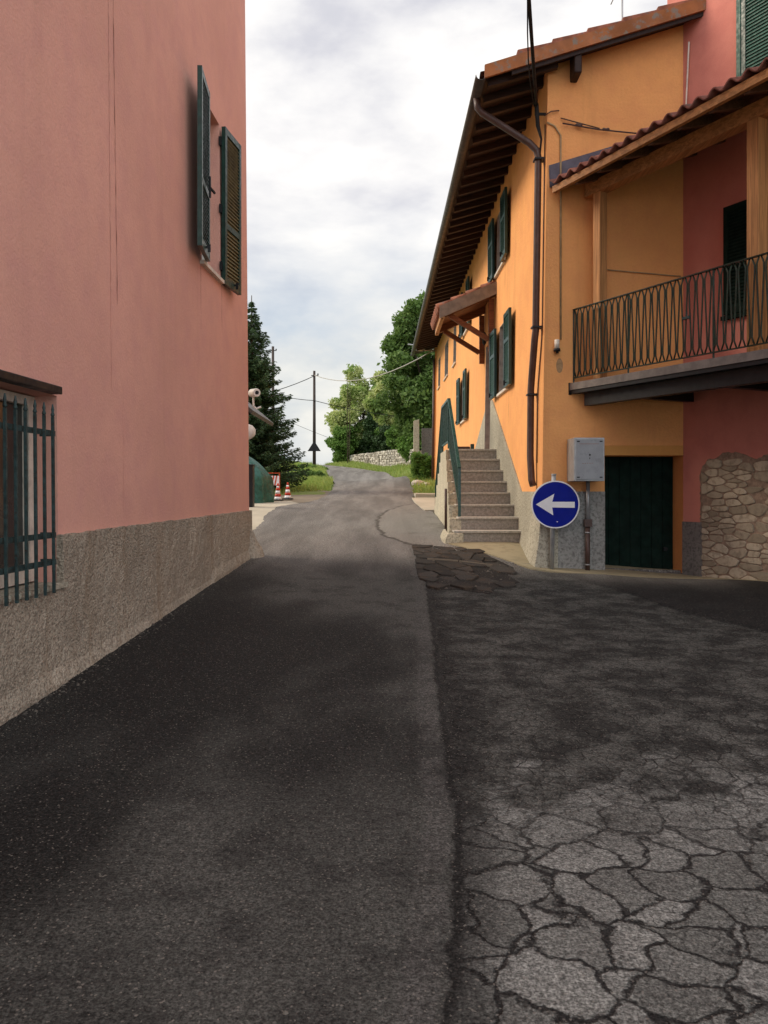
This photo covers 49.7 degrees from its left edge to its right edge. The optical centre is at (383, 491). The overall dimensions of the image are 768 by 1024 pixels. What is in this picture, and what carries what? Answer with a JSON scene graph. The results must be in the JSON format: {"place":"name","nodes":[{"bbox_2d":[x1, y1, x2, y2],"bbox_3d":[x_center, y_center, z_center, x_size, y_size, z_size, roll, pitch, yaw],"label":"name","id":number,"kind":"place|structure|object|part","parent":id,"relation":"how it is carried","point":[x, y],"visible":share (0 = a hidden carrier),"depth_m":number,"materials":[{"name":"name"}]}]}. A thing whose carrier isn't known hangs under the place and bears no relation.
{"place":"outdoors","nodes":[
{"label":"outdoors","id":0,"kind":"place"},
{"bbox_2d":[249,464,254,506],"bbox_3d":[-3.297,-0.130,19.600,0.465,1.020,0.310,0,0,0],"label":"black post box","id":1,"kind":"object","parent":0,"point":[251,485],"visible":0.34,"depth_m":19.46,"materials":[{"name":"metal"}]},
{"bbox_2d":[249,501,296,529],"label":"patio","id":2,"kind":"structure","parent":0,"point":[260,511],"depth_m":18.93,"materials":[{"name":"concrete"}]},
{"bbox_2d":[249,457,273,502],"bbox_3d":[-4.107,-0.364,22.292,2.311,1.360,2.071,0,0,0],"label":"tarpaulin","id":3,"kind":"object","parent":2,"relation":"on","point":[264,488],"visible":0.22,"depth_m":22.02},
{"bbox_2d":[281,467,428,497],"bbox_3d":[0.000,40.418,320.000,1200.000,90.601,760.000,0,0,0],"label":"ground","id":4,"kind":"structure","parent":0,"point":[308,493],"depth_m":27.49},
{"bbox_2d":[0,0,273,725],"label":"pink house","id":5,"kind":"structure","parent":4,"relation":"on","point":[127,431],"depth_m":6.51,"materials":[{"name":"paint"}]},
{"bbox_2d":[0,389,67,603],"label":"window","id":6,"kind":"structure","parent":5,"relation":"in","point":[9,395],"depth_m":5.26,"materials":[{"name":"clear glass"}]},
{"bbox_2d":[197,65,240,294],"bbox_3d":[-1.992,-3.405,9.413,0.396,1.890,1.981,0,0,1],"label":"window","id":7,"kind":"structure","parent":5,"relation":"in","point":[230,208],"depth_m":9.83,"materials":[{"name":"green wood"}]},
{"bbox_2d":[248,388,260,409],"bbox_3d":[-1.961,-1.407,12.634,0.160,0.326,0.227,0,0,-30],"label":"security camera","id":8,"kind":"object","parent":5,"relation":"attached to","point":[252,393],"visible":1,"depth_m":12.57,"materials":[{"name":"white paint"}]},
{"bbox_2d":[270,346,276,415],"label":"utility pole","id":9,"kind":"object","parent":4,"relation":"on","point":[272,388],"visible":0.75,"depth_m":55.92,"materials":[{"name":"brown wood"}]},
{"bbox_2d":[248,295,309,489],"bbox_3d":[-4.495,-3.268,28.216,3.999,6.800,4.373,0,0,-40],"label":"spruce tree","id":10,"kind":"object","parent":4,"relation":"on","point":[265,450],"visible":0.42,"depth_m":27.87,"materials":[{"name":"green plant"}]},
{"bbox_2d":[274,490,330,502],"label":"gravel verge","id":11,"kind":"structure","parent":4,"relation":"on","point":[302,498],"depth_m":25.24,"materials":[{"name":"beige gravel"}]},
{"bbox_2d":[272,473,279,487],"bbox_3d":[-3.280,-0.157,24.543,0.442,0.794,0.330,0,0,0],"label":"striped barrier","id":12,"kind":"object","parent":11,"relation":"on","point":[276,479],"visible":0.39,"depth_m":24.38,"materials":[{"name":"plastic"}]},
{"bbox_2d":[274,483,283,500],"bbox_3d":[-3.020,0.015,23.600,0.300,0.500,0.300,0,0,0],"label":"traffic cone","id":13,"kind":"object","parent":11,"relation":"on","point":[277,496],"visible":0.87,"depth_m":23.54,"materials":[{"name":"plastic"}]},
{"bbox_2d":[282,482,292,498],"bbox_3d":[-2.820,-0.019,24.300,0.300,0.500,0.300,0,0,0],"label":"traffic cone","id":14,"kind":"object","parent":11,"relation":"on","point":[287,494],"visible":1,"depth_m":24.24,"materials":[{"name":"plastic"}]},
{"bbox_2d":[272,460,334,494],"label":"grass","id":15,"kind":"structure","parent":4,"relation":"on","point":[324,483],"depth_m":31.98,"materials":[{"name":"green plant"}]},
{"bbox_2d":[290,469,324,476],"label":"bush","id":16,"kind":"object","parent":4,"relation":"on","point":[319,473],"visible":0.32,"depth_m":40.05,"materials":[{"name":"green plant"}]},
{"bbox_2d":[298,464,329,471],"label":"bush","id":17,"kind":"object","parent":4,"relation":"on","point":[312,465],"visible":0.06,"depth_m":46.47,"materials":[{"name":"green plant"}]},
{"bbox_2d":[311,371,318,464],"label":"utility pole","id":18,"kind":"object","parent":4,"relation":"on","point":[314,415],"visible":0.85,"depth_m":49.43,"materials":[{"name":"brown wood"}]},
{"bbox_2d":[278,376,313,389],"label":"overhead wire","id":19,"kind":"object","parent":18,"relation":"attached to","point":[294,384],"visible":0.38,"depth_m":48.27,"materials":[{"name":"metal"}]},
{"bbox_2d":[308,441,319,450],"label":"warning sign","id":20,"kind":"object","parent":18,"relation":"attached to","point":[314,447],"visible":1,"depth_m":49.34,"materials":[{"name":"metal"}]},
{"bbox_2d":[283,396,395,416],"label":"overhead wire","id":21,"kind":"object","parent":18,"relation":"attached to","point":[342,407],"visible":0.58,"depth_m":49.58,"materials":[{"name":"rubber"}]},
{"bbox_2d":[314,349,434,380],"bbox_3d":[-1.091,-6.155,40.951,0.044,1.627,18.174,0,0,-20],"label":"service cable","id":22,"kind":"object","parent":18,"relation":"attached to","point":[377,375],"visible":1,"depth_m":38.28,"materials":[{"name":"black rubber"}]},
{"bbox_2d":[324,424,359,462],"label":"bush","id":23,"kind":"object","parent":4,"relation":"on","point":[337,442],"visible":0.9,"depth_m":58.02,"materials":[{"name":"green plant"}]},
{"bbox_2d":[342,364,354,463],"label":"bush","id":24,"kind":"object","parent":4,"relation":"on","point":[350,369],"visible":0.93,"depth_m":55.02,"materials":[{"name":"green plant"}]},
{"bbox_2d":[324,364,377,447],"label":"deciduous tree","id":25,"kind":"object","parent":4,"relation":"on","point":[359,390],"visible":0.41,"depth_m":59.30,"materials":[{"name":"green plant"}]},
{"bbox_2d":[346,422,365,453],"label":"bush","id":26,"kind":"object","parent":4,"relation":"on","point":[357,428],"visible":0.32,"depth_m":58.89,"materials":[{"name":"green plant"}]},
{"bbox_2d":[355,409,380,452],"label":"evergreen bush","id":27,"kind":"object","parent":4,"relation":"on","point":[369,426],"visible":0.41,"depth_m":57.76,"materials":[{"name":"green plant"}]},
{"bbox_2d":[325,460,434,492],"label":"grass","id":28,"kind":"structure","parent":4,"relation":"on","point":[417,488],"depth_m":41.41,"materials":[{"name":"green plant"}]},
{"bbox_2d":[372,423,391,450],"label":"evergreen bush","id":29,"kind":"object","parent":4,"relation":"on","point":[380,440],"visible":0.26,"depth_m":52.82,"materials":[{"name":"green plant"}]},
{"bbox_2d":[362,370,405,439],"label":"deciduous tree","id":30,"kind":"object","parent":4,"relation":"on","point":[379,419],"visible":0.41,"depth_m":53.10,"materials":[{"name":"green plant"}]},
{"bbox_2d":[350,449,421,466],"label":"dry stone wall","id":31,"kind":"structure","parent":4,"relation":"on","point":[388,458],"depth_m":50.67,"materials":[{"name":"grey stone"}]},
{"bbox_2d":[384,426,399,449],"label":"bush","id":32,"kind":"object","parent":4,"relation":"on","point":[391,435],"visible":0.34,"depth_m":48.92,"materials":[{"name":"green plant"}]},
{"bbox_2d":[372,289,434,441],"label":"deciduous tree","id":33,"kind":"object","parent":4,"relation":"on","point":[411,383],"visible":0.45,"depth_m":43.08,"materials":[{"name":"green plant"}]},
{"bbox_2d":[395,431,421,462],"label":"bush","id":34,"kind":"object","parent":4,"relation":"on","point":[404,447],"visible":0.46,"depth_m":42.39,"materials":[{"name":"green plant"}]},
{"bbox_2d":[413,420,418,451],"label":"gate pillar","id":35,"kind":"structure","parent":4,"relation":"on","point":[416,436],"depth_m":35.88,"materials":[{"name":"beige stone"}]},
{"bbox_2d":[411,480,421,485],"bbox_3d":[1.265,-0.293,31.199,0.490,0.300,0.387,0,0,0],"label":"boulder","id":36,"kind":"object","parent":4,"relation":"on","point":[415,482],"visible":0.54,"depth_m":31.06,"materials":[{"name":"stone"}]},
{"bbox_2d":[409,451,431,479],"bbox_3d":[1.585,-0.941,33.610,1.243,1.442,1.245,0,0,0],"label":"bush","id":37,"kind":"object","parent":4,"relation":"on","point":[421,465],"visible":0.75,"depth_m":33.35,"materials":[{"name":"green plant"}]},
{"bbox_2d":[422,428,434,455],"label":"garden wall","id":38,"kind":"structure","parent":4,"relation":"on","point":[426,440],"depth_m":36.40,"materials":[{"name":"grey concrete"}]},
{"bbox_2d":[434,398,520,543],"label":"outside staircase","id":39,"kind":"structure","parent":4,"relation":"on","point":[472,499],"depth_m":13.82,"materials":[{"name":"stone"}]},
{"bbox_2d":[411,0,705,572],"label":"orange house","id":40,"kind":"structure","parent":4,"relation":"on","point":[509,288],"depth_m":11.20,"materials":[{"name":"paint"}]},
{"bbox_2d":[408,344,435,350],"bbox_3d":[1.499,-5.545,32.038,1.187,0.286,0.232,0,0,-22],"label":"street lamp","id":41,"kind":"object","parent":40,"relation":"attached to","point":[422,349],"visible":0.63,"depth_m":31.94,"materials":[{"name":"grey metal"}]},
{"bbox_2d":[437,356,440,389],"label":"window","id":42,"kind":"structure","parent":40,"relation":"in","point":[440,356],"depth_m":31.59,"materials":[{"name":"white glass"}]},
{"bbox_2d":[443,339,448,381],"bbox_3d":[2.176,-4.393,27.790,0.286,1.215,1.520,0,0,0],"label":"window","id":43,"kind":"structure","parent":40,"relation":"in","point":[446,346],"depth_m":28.49,"materials":[{"name":"white glass"}]},
{"bbox_2d":[451,327,455,367],"bbox_3d":[2.195,-4.377,24.740,0.283,1.245,1.020,0,0,0],"label":"window","id":44,"kind":"structure","parent":40,"relation":"in","point":[454,342],"depth_m":25.19,"materials":[{"name":"white glass"}]},
{"bbox_2d":[455,368,466,424],"bbox_3d":[2.137,-2.447,21.750,0.382,1.265,2.320,0,0,0],"label":"window","id":45,"kind":"structure","parent":40,"relation":"in","point":[464,379],"depth_m":22.29,"materials":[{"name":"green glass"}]},
{"bbox_2d":[458,276,469,337],"bbox_3d":[2.171,-4.683,21.325,0.380,1.175,2.230,0,0,0],"label":"window","id":46,"kind":"structure","parent":40,"relation":"in","point":[467,284],"depth_m":21.09,"materials":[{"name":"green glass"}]},
{"bbox_2d":[484,347,490,448],"bbox_3d":[2.282,-1.900,16.835,0.390,2.220,0.820,0,0,0],"label":"front door","id":47,"kind":"structure","parent":40,"relation":"in","point":[487,402],"depth_m":17.22,"materials":[{"name":"brown wood"}]},
{"bbox_2d":[487,187,506,281],"bbox_3d":[2.208,-4.683,15.400,0.380,1.175,2.220,0,0,0],"label":"window","id":48,"kind":"structure","parent":40,"relation":"in","point":[502,217],"depth_m":15.74,"materials":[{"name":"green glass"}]},
{"bbox_2d":[489,307,511,399],"bbox_3d":[2.180,-2.402,14.825,0.383,1.295,2.370,0,0,0],"label":"window","id":49,"kind":"structure","parent":40,"relation":"in","point":[505,351],"depth_m":15.39,"materials":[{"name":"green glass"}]},
{"bbox_2d":[527,0,545,151],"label":"overhead cable","id":50,"kind":"object","parent":40,"relation":"on","point":[535,98],"visible":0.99,"depth_m":10.41,"materials":[{"name":"rubber"}]},
{"bbox_2d":[567,438,603,570],"bbox_3d":[2.665,0.210,10.968,0.394,1.820,0.464,0,0,0],"label":"meter cabinet","id":51,"kind":"object","parent":40,"relation":"attached to","point":[585,459],"visible":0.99,"depth_m":10.75,"materials":[{"name":"metal"}]},
{"bbox_3d":[2.666,-0.417,10.748,0.352,0.525,0.023,0,0,0],"label":"door","id":52,"kind":"part","parent":51,"relation":"part of","materials":[{"name":"metal"}]},
{"bbox_2d":[610,0,622,19],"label":"roof aerial","id":53,"kind":"object","parent":40,"relation":"on","point":[621,8],"visible":0.29,"depth_m":13.99,"materials":[{"name":"grey metal"}]},
{"bbox_2d":[605,457,672,568],"bbox_3d":[3.510,0.408,11.590,1.050,1.784,0.100,0,0,0],"label":"cellar door","id":54,"kind":"structure","parent":40,"relation":"in","point":[638,490],"depth_m":11.58,"materials":[{"name":"wood"}]},
{"bbox_2d":[667,0,767,580],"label":"rose house","id":55,"kind":"structure","parent":4,"relation":"on","point":[725,488],"depth_m":10.63,"materials":[{"name":"paint"}]},
{"bbox_2d":[549,57,767,405],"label":"balcony","id":56,"kind":"structure","parent":55,"relation":"attached to","point":[732,106],"depth_m":9.49,"materials":[{"name":"concrete"}]},
{"bbox_2d":[720,199,746,320],"bbox_3d":[4.583,-2.895,10.209,0.160,1.430,0.940,0,0,-28],"label":"window","id":57,"kind":"structure","parent":55,"relation":"in","point":[734,215],"depth_m":10.42,"materials":[{"name":"black glass"}]},
{"bbox_2d":[736,0,767,76],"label":"window","id":58,"kind":"structure","parent":55,"relation":"in","point":[751,15],"depth_m":10.22,"materials":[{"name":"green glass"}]},
{"bbox_2d":[0,465,767,1023],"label":"road","id":59,"kind":"structure","parent":0,"point":[498,775],"depth_m":3.71,"materials":[{"name":"grey asphalt"}]},
{"bbox_2d":[1,558,257,735],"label":"loose grit","id":60,"kind":"object","parent":59,"relation":"on","point":[78,684],"visible":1,"depth_m":6.12,"materials":[{"name":"grey gravel"}]},
{"bbox_2d":[4,568,763,1023],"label":"loose grit","id":61,"kind":"object","parent":59,"relation":"on","point":[416,834],"visible":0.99,"depth_m":3.38,"materials":[{"name":"grey gravel"}]},
{"bbox_2d":[414,493,434,497],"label":"kerb","id":62,"kind":"structure","parent":59,"relation":"on","point":[424,495],"depth_m":24.90,"materials":[{"name":"concrete"}]},
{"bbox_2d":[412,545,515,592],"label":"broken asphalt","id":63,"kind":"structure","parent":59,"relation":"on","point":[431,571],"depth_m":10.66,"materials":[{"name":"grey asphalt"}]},
{"bbox_2d":[412,498,434,512],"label":"pavement","id":64,"kind":"structure","parent":0,"point":[426,504],"depth_m":21.57,"materials":[{"name":"concrete"}]},
{"bbox_2d":[245,0,666,464],"label":"sky","id":65,"kind":"structure","parent":0,"point":[356,110],"materials":[{"name":"white"}]},
{"bbox_2d":[458,444,473,448],"bbox_3d":[1.610,-0.873,16.750,0.380,0.155,0.400,0,0,0],"label":"bench","id":66,"kind":"object","parent":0,"point":[467,447],"visible":0.32,"depth_m":16.55,"materials":[{"name":"brown wood"}]},
{"bbox_2d":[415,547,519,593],"bbox_3d":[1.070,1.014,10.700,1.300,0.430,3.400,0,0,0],"label":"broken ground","id":67,"kind":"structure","parent":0,"point":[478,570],"depth_m":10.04,"materials":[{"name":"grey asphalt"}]},
{"bbox_2d":[430,546,510,592],"bbox_3d":[1.077,0.957,10.655,1.274,0.310,3.300,0,0,0],"label":"loose grit","id":68,"kind":"object","parent":67,"relation":"on","point":[472,573],"visible":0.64,"depth_m":10.03,"materials":[{"name":"grey gravel"}]},
{"bbox_2d":[449,542,767,581],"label":"apron","id":69,"kind":"object","parent":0,"point":[511,552],"visible":0.45,"depth_m":11.39,"materials":[{"name":"concrete"}]},
{"bbox_2d":[531,474,579,568],"bbox_3d":[2.268,0.433,11.032,0.632,1.336,0.176,0,0,0],"label":"road sign","id":70,"kind":"object","parent":69,"relation":"on","point":[555,504],"visible":0.97,"depth_m":10.97,"materials":[{"name":"blue metal"}]}
]}

